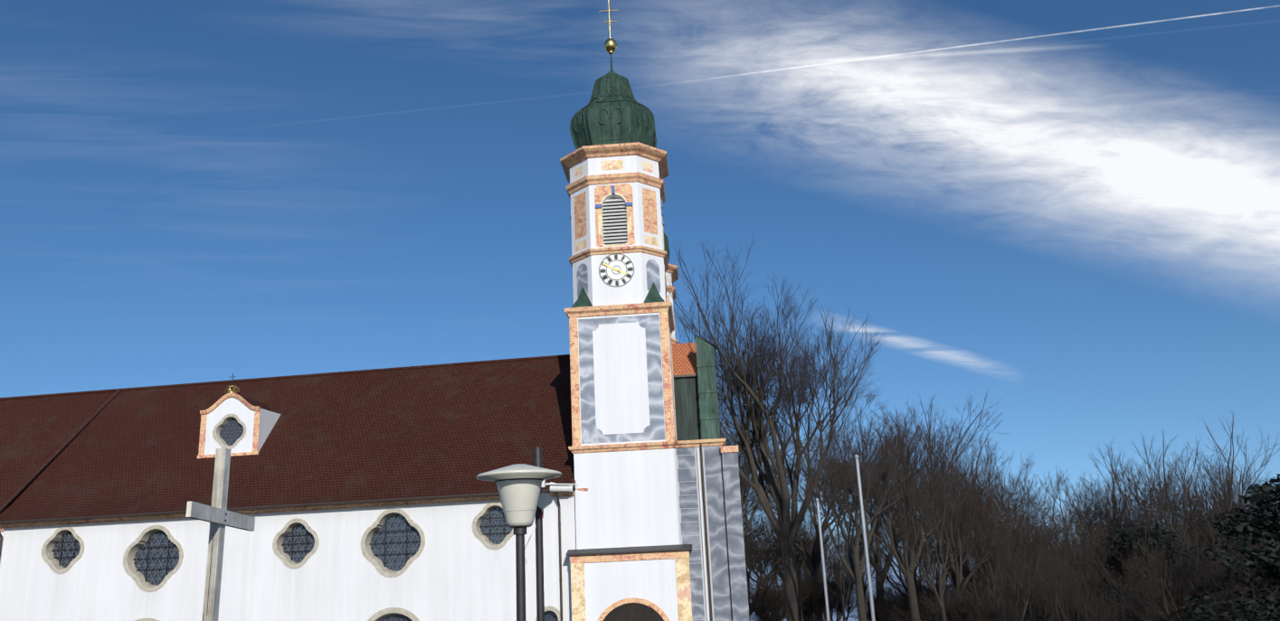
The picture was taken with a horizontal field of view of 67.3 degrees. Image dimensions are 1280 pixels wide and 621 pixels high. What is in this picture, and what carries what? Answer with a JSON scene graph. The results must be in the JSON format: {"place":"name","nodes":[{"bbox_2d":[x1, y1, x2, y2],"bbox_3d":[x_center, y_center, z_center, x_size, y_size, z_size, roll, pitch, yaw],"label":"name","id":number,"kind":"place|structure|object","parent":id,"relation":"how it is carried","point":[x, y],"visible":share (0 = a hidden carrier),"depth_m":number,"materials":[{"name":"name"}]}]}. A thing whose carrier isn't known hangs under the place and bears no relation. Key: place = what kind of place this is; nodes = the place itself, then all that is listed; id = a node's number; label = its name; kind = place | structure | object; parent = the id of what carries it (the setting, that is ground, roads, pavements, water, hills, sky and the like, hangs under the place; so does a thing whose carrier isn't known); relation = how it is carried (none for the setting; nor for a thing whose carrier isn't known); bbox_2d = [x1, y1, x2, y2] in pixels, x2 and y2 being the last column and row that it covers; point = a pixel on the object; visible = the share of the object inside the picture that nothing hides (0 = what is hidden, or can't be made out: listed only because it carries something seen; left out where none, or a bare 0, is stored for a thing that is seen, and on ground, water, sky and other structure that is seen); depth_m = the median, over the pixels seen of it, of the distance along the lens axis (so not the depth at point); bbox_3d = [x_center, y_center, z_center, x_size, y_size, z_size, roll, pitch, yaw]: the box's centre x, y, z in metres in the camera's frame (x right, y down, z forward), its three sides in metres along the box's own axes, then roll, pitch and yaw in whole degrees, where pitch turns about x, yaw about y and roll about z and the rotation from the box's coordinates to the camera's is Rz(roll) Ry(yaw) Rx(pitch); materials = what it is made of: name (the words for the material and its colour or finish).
{"place":"outdoors","nodes":[
{"label":"outdoors","id":0,"kind":"place"},
{"bbox_2d":[0,495,576,620],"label":"nave walls","id":1,"kind":"structure","parent":0,"point":[457,570],"depth_m":46.65,"materials":[{"name":"white paint"}]},
{"bbox_2d":[0,493,562,620],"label":"nave downpipes","id":2,"kind":"object","parent":1,"relation":"attached to","point":[560,552],"visible":0.92,"depth_m":44.92,"materials":[{"name":"grey metal"}]},
{"bbox_2d":[0,354,575,524],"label":"church roof","id":3,"kind":"structure","parent":1,"relation":"on","point":[436,431],"depth_m":51.60,"materials":[{"name":"brown tile"}]},
{"bbox_2d":[197,373,280,458],"bbox_3d":[-21.870,5.971,53.260,3.500,4.540,3.260,-5,-15,7],"label":"dormer","id":4,"kind":"object","parent":3,"relation":"on","point":[237,424],"visible":1,"depth_m":51.82,"materials":[{"name":"paint"}]},
{"bbox_2d":[0,488,587,531],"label":"nave cornice","id":5,"kind":"structure","parent":1,"relation":"attached to","point":[273,510],"depth_m":47.29,"materials":[{"name":"white paint"}]},
{"bbox_2d":[41,501,560,620],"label":"windows","id":6,"kind":"structure","parent":1,"relation":"in","point":[397,543],"depth_m":47.00,"materials":[{"name":"grey glass"}]},
{"bbox_2d":[0,0,1279,549],"label":"sky","id":7,"kind":"structure","parent":0,"point":[1068,211],"materials":[{"name":"blue"}]},
{"bbox_2d":[694,291,720,439],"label":"metal roof","id":8,"kind":"structure","parent":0,"point":[707,393],"depth_m":50.59,"materials":[{"name":"green metal"}]},
{"bbox_2d":[749,573,976,620],"bbox_3d":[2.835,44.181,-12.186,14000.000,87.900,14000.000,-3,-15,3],"label":"ground","id":9,"kind":"structure","parent":0,"point":[851,619],"depth_m":2658.40,"materials":[{"name":"white plant"}]},
{"bbox_2d":[185,448,255,620],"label":"wooden cross","id":10,"kind":"object","parent":9,"relation":"on","point":[218,516],"visible":1,"depth_m":7.51,"materials":[{"name":"grey wood"}]},
{"bbox_2d":[476,446,577,620],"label":"street lamp","id":11,"kind":"object","parent":9,"relation":"on","point":[525,500],"visible":1,"depth_m":8.49,"materials":[{"name":"metal"}]},
{"bbox_2d":[559,0,679,549],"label":"tower","id":12,"kind":"structure","parent":9,"relation":"on","point":[619,313],"depth_m":47.27,"materials":[{"name":"paint"}]},
{"bbox_2d":[566,544,692,620],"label":"porch","id":13,"kind":"object","parent":9,"relation":"on","point":[646,583],"visible":1,"depth_m":43.67,"materials":[{"name":"plaster"},{"name":"yellow and red marble"},{"name":"dark metal"}]},
{"bbox_2d":[663,232,678,343],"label":"gable","id":14,"kind":"structure","parent":9,"relation":"on","point":[669,298],"depth_m":69.72,"materials":[{"name":"paint"}]},
{"bbox_2d":[673,438,749,620],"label":"church wall","id":15,"kind":"structure","parent":9,"relation":"on","point":[709,509],"depth_m":44.51,"materials":[{"name":"paint"}]},
{"bbox_2d":[672,342,697,377],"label":"roof","id":16,"kind":"structure","parent":15,"relation":"on","point":[684,356],"depth_m":52.58,"materials":[{"name":"orange tile"}]},
{"bbox_2d":[673,376,701,441],"bbox_3d":[2.977,7.293,57.999,1.320,4.200,15.450,-3,-15,3],"label":"roof","id":17,"kind":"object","parent":15,"relation":"on","point":[687,407],"visible":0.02,"depth_m":50.94,"materials":[{"name":"green metal"}]},
{"bbox_2d":[685,341,778,518],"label":"tree","id":18,"kind":"object","parent":9,"relation":"on","point":[740,450],"visible":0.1,"depth_m":81.82,"materials":[{"name":"brown plant"}]},
{"bbox_2d":[719,409,818,539],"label":"tree","id":19,"kind":"object","parent":9,"relation":"on","point":[746,514],"visible":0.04,"depth_m":87.68,"materials":[{"name":"brown plant"}]},
{"bbox_2d":[666,236,891,620],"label":"tree","id":20,"kind":"object","parent":9,"relation":"on","point":[785,529],"visible":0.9,"depth_m":55.99,"materials":[{"name":"brown plant"}]},
{"bbox_2d":[746,567,817,620],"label":"bush","id":21,"kind":"object","parent":9,"relation":"on","point":[774,597],"visible":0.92,"depth_m":65.18,"materials":[{"name":"green plant"}]},
{"bbox_2d":[742,468,822,539],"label":"tree","id":22,"kind":"object","parent":9,"relation":"on","point":[750,507],"visible":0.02,"depth_m":105.75,"materials":[{"name":"brown plant"}]},
{"bbox_2d":[742,525,826,616],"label":"tree","id":23,"kind":"object","parent":9,"relation":"on","point":[748,563],"visible":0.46,"depth_m":95.10,"materials":[{"name":"brown plant"}]},
{"bbox_2d":[742,512,830,620],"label":"tree","id":24,"kind":"object","parent":9,"relation":"on","point":[757,552],"visible":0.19,"depth_m":123.35,"materials":[{"name":"brown plant"}]},
{"bbox_2d":[742,503,840,583],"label":"tree","id":25,"kind":"object","parent":9,"relation":"on","point":[801,535],"visible":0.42,"depth_m":105.29,"materials":[{"name":"brown plant"}]},
{"bbox_2d":[769,569,849,620],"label":"bush","id":26,"kind":"object","parent":9,"relation":"on","point":[810,608],"visible":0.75,"depth_m":68.98,"materials":[{"name":"green plant"}]},
{"bbox_2d":[744,514,875,620],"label":"tree","id":27,"kind":"object","parent":9,"relation":"on","point":[776,575],"visible":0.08,"depth_m":132.48,"materials":[{"name":"brown plant"}]},
{"bbox_2d":[742,511,881,620],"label":"tree","id":28,"kind":"object","parent":9,"relation":"on","point":[825,547],"visible":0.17,"depth_m":118.81,"materials":[{"name":"brown plant"}]},
{"bbox_2d":[742,436,893,620],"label":"tree","id":29,"kind":"object","parent":9,"relation":"on","point":[813,562],"visible":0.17,"depth_m":89.68,"materials":[{"name":"brown plant"}]},
{"bbox_2d":[749,516,903,620],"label":"tree","id":30,"kind":"object","parent":9,"relation":"on","point":[825,615],"visible":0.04,"depth_m":139.85,"materials":[{"name":"brown plant"}]},
{"bbox_2d":[813,543,865,620],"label":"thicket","id":31,"kind":"object","parent":9,"relation":"on","point":[837,571],"visible":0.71,"depth_m":62.37,"materials":[{"name":"brown plant"}]},
{"bbox_2d":[808,565,874,620],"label":"bush","id":32,"kind":"object","parent":9,"relation":"on","point":[838,611],"visible":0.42,"depth_m":78.09,"materials":[{"name":"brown plant"}]},
{"bbox_2d":[815,455,875,620],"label":"flagpoles","id":33,"kind":"object","parent":9,"relation":"on","point":[865,545],"visible":1,"depth_m":30.09,"materials":[{"name":"silver metal"}]},
{"bbox_2d":[758,399,939,620],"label":"tree","id":34,"kind":"object","parent":9,"relation":"on","point":[855,571],"visible":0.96,"depth_m":47.80,"materials":[{"name":"brown plant"}]},
{"bbox_2d":[830,503,899,620],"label":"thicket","id":35,"kind":"object","parent":9,"relation":"on","point":[865,586],"visible":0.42,"depth_m":64.33,"materials":[{"name":"brown plant"}]},
{"bbox_2d":[843,582,899,620],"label":"bush","id":36,"kind":"object","parent":9,"relation":"on","point":[877,604],"visible":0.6,"depth_m":73.18,"materials":[{"name":"green plant"}]},
{"bbox_2d":[794,428,951,620],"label":"tree","id":37,"kind":"object","parent":9,"relation":"on","point":[880,577],"visible":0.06,"depth_m":74.72,"materials":[{"name":"brown plant"}]},
{"bbox_2d":[835,480,953,596],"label":"tree","id":38,"kind":"object","parent":9,"relation":"on","point":[895,572],"visible":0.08,"depth_m":88.53,"materials":[{"name":"brown plant"}]},
{"bbox_2d":[800,388,1005,620],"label":"tree","id":39,"kind":"object","parent":9,"relation":"on","point":[908,575],"visible":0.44,"depth_m":57.96,"materials":[{"name":"brown plant"}]},
{"bbox_2d":[867,566,985,620],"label":"bush","id":40,"kind":"object","parent":9,"relation":"on","point":[901,606],"visible":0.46,"depth_m":71.84,"materials":[{"name":"green plant"}]},
{"bbox_2d":[874,450,987,620],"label":"tree","id":41,"kind":"object","parent":9,"relation":"on","point":[942,587],"visible":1,"depth_m":48.53,"materials":[{"name":"brown plant"}]},
{"bbox_2d":[895,493,979,620],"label":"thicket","id":42,"kind":"object","parent":9,"relation":"on","point":[925,562],"visible":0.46,"depth_m":61.57,"materials":[{"name":"brown plant"}]},
{"bbox_2d":[840,428,1047,598],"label":"tree","id":43,"kind":"object","parent":9,"relation":"on","point":[967,574],"visible":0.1,"depth_m":76.48,"materials":[{"name":"brown plant"}]},
{"bbox_2d":[882,539,1005,619],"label":"tree","id":44,"kind":"object","parent":9,"relation":"on","point":[905,581],"depth_m":137.30,"materials":[{"name":"brown plant"}]},
{"bbox_2d":[858,395,1060,607],"bbox_3d":[19.837,14.282,61.182,11.615,17.781,10.494,6,-17,-29],"label":"tree","id":45,"kind":"object","parent":9,"relation":"on","point":[956,570],"visible":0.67,"depth_m":60.96,"materials":[{"name":"brown plant"}]},
{"bbox_2d":[841,478,1094,620],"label":"tree","id":46,"kind":"object","parent":9,"relation":"on","point":[874,586],"visible":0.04,"depth_m":93.98,"materials":[{"name":"brown plant"}]},
{"bbox_2d":[904,569,1033,620],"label":"bush","id":47,"kind":"object","parent":9,"relation":"on","point":[966,612],"visible":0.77,"depth_m":51.15,"materials":[{"name":"green plant"}]},
{"bbox_2d":[876,446,1064,620],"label":"tree","id":48,"kind":"object","parent":9,"relation":"on","point":[986,496],"visible":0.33,"depth_m":65.06,"materials":[{"name":"brown plant"}]},
{"bbox_2d":[938,581,1053,620],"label":"bush","id":49,"kind":"object","parent":9,"relation":"on","point":[1025,618],"visible":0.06,"depth_m":68.32,"materials":[{"name":"green plant"}]},
{"bbox_2d":[932,493,1081,620],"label":"tree","id":50,"kind":"object","parent":9,"relation":"on","point":[1003,546],"visible":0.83,"depth_m":52.53,"materials":[{"name":"brown plant"}]},
{"bbox_2d":[930,520,1109,619],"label":"tree","id":51,"kind":"object","parent":9,"relation":"on","point":[1034,569],"depth_m":89.58,"materials":[{"name":"brown plant"}]},
{"bbox_2d":[946,500,1115,620],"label":"tree","id":52,"kind":"object","parent":9,"relation":"on","point":[1012,554],"visible":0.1,"depth_m":75.57,"materials":[{"name":"brown plant"}]},
{"bbox_2d":[970,524,1108,618],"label":"tree","id":53,"kind":"object","parent":9,"relation":"on","point":[1018,566],"visible":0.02,"depth_m":104.68,"materials":[{"name":"brown plant"}]},
{"bbox_2d":[975,542,1104,620],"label":"thicket","id":54,"kind":"object","parent":9,"relation":"on","point":[1013,597],"visible":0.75,"depth_m":42.10,"materials":[{"name":"brown plant"}]},
{"bbox_2d":[915,471,1187,620],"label":"tree","id":55,"kind":"object","parent":9,"relation":"on","point":[1055,501],"visible":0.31,"depth_m":69.49,"materials":[{"name":"brown plant"}]},
{"bbox_2d":[1018,597,1095,620],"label":"bush","id":56,"kind":"object","parent":9,"relation":"on","point":[1057,618],"visible":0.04,"depth_m":66.99,"materials":[{"name":"green plant"}]},
{"bbox_2d":[1010,495,1123,620],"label":"thicket","id":57,"kind":"object","parent":9,"relation":"on","point":[1079,559],"visible":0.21,"depth_m":67.22,"materials":[{"name":"brown plant"}]},
{"bbox_2d":[1021,546,1124,620],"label":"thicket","id":58,"kind":"object","parent":9,"relation":"on","point":[1060,590],"visible":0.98,"depth_m":39.32,"materials":[{"name":"brown plant"}]},
{"bbox_2d":[1005,465,1212,616],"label":"tree","id":59,"kind":"object","parent":9,"relation":"on","point":[1105,520],"visible":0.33,"depth_m":70.06,"materials":[{"name":"brown plant"}]},
{"bbox_2d":[1009,502,1238,620],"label":"tree","id":60,"kind":"object","parent":9,"relation":"on","point":[1098,561],"visible":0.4,"depth_m":55.62,"materials":[{"name":"brown plant"}]},
{"bbox_2d":[1022,441,1271,589],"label":"tree","id":61,"kind":"object","parent":9,"relation":"on","point":[1118,480],"visible":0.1,"depth_m":76.88,"materials":[{"name":"brown plant"}]},
{"bbox_2d":[1081,521,1229,620],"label":"bush","id":62,"kind":"object","parent":9,"relation":"on","point":[1122,544],"visible":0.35,"depth_m":56.15,"materials":[{"name":"green plant"}]},
{"bbox_2d":[1061,487,1279,588],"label":"tree","id":63,"kind":"object","parent":9,"relation":"on","point":[1139,526],"depth_m":92.66,"materials":[{"name":"brown plant"}]},
{"bbox_2d":[1074,429,1278,595],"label":"tree","id":64,"kind":"object","parent":9,"relation":"on","point":[1210,497],"visible":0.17,"depth_m":70.20,"materials":[{"name":"brown plant"}]},
{"bbox_2d":[1084,545,1275,620],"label":"thicket","id":65,"kind":"object","parent":9,"relation":"on","point":[1190,562],"visible":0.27,"depth_m":42.19,"materials":[{"name":"brown plant"}]},
{"bbox_2d":[1085,530,1279,620],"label":"thicket","id":66,"kind":"object","parent":9,"relation":"on","point":[1166,585],"visible":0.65,"depth_m":38.53,"materials":[{"name":"brown plant"}]},
{"bbox_2d":[1099,410,1279,598],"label":"tree","id":67,"kind":"object","parent":9,"relation":"on","point":[1224,500],"visible":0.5,"depth_m":64.80,"materials":[{"name":"brown plant"}]},
{"bbox_2d":[1123,562,1279,620],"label":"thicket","id":68,"kind":"object","parent":9,"relation":"on","point":[1188,605],"visible":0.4,"depth_m":37.79,"materials":[{"name":"brown plant"}]},
{"bbox_2d":[1141,455,1279,592],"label":"tree","id":69,"kind":"object","parent":9,"relation":"on","point":[1214,486],"visible":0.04,"depth_m":74.37,"materials":[{"name":"brown plant"}]},
{"bbox_2d":[1163,485,1279,598],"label":"tree","id":70,"kind":"object","parent":9,"relation":"on","point":[1218,538],"visible":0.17,"depth_m":57.17,"materials":[{"name":"brown plant"}]},
{"bbox_2d":[1175,558,1279,619],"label":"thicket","id":71,"kind":"object","parent":9,"relation":"on","point":[1269,592],"visible":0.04,"depth_m":45.55,"materials":[{"name":"brown plant"}]},
{"bbox_2d":[1178,474,1279,620],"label":"evergreen tree","id":72,"kind":"object","parent":9,"relation":"on","point":[1247,525],"visible":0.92,"depth_m":37.49,"materials":[{"name":"leaves"},{"name":"bark"}]},
{"bbox_2d":[1185,506,1274,588],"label":"bare tree","id":73,"kind":"object","parent":9,"relation":"on","point":[1218,542],"visible":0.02,"depth_m":65.96,"materials":[{"name":"green plant"}]},
{"bbox_2d":[1214,554,1279,617],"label":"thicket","id":74,"kind":"object","parent":9,"relation":"on","point":[1247,580],"visible":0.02,"depth_m":47.96,"materials":[{"name":"brown plant"}]},
{"bbox_2d":[747,544,1091,578],"bbox_3d":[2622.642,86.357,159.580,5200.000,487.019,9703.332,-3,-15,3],"label":"distant hills","id":75,"kind":"structure","parent":0,"point":[896,569],"depth_m":4888.68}
]}

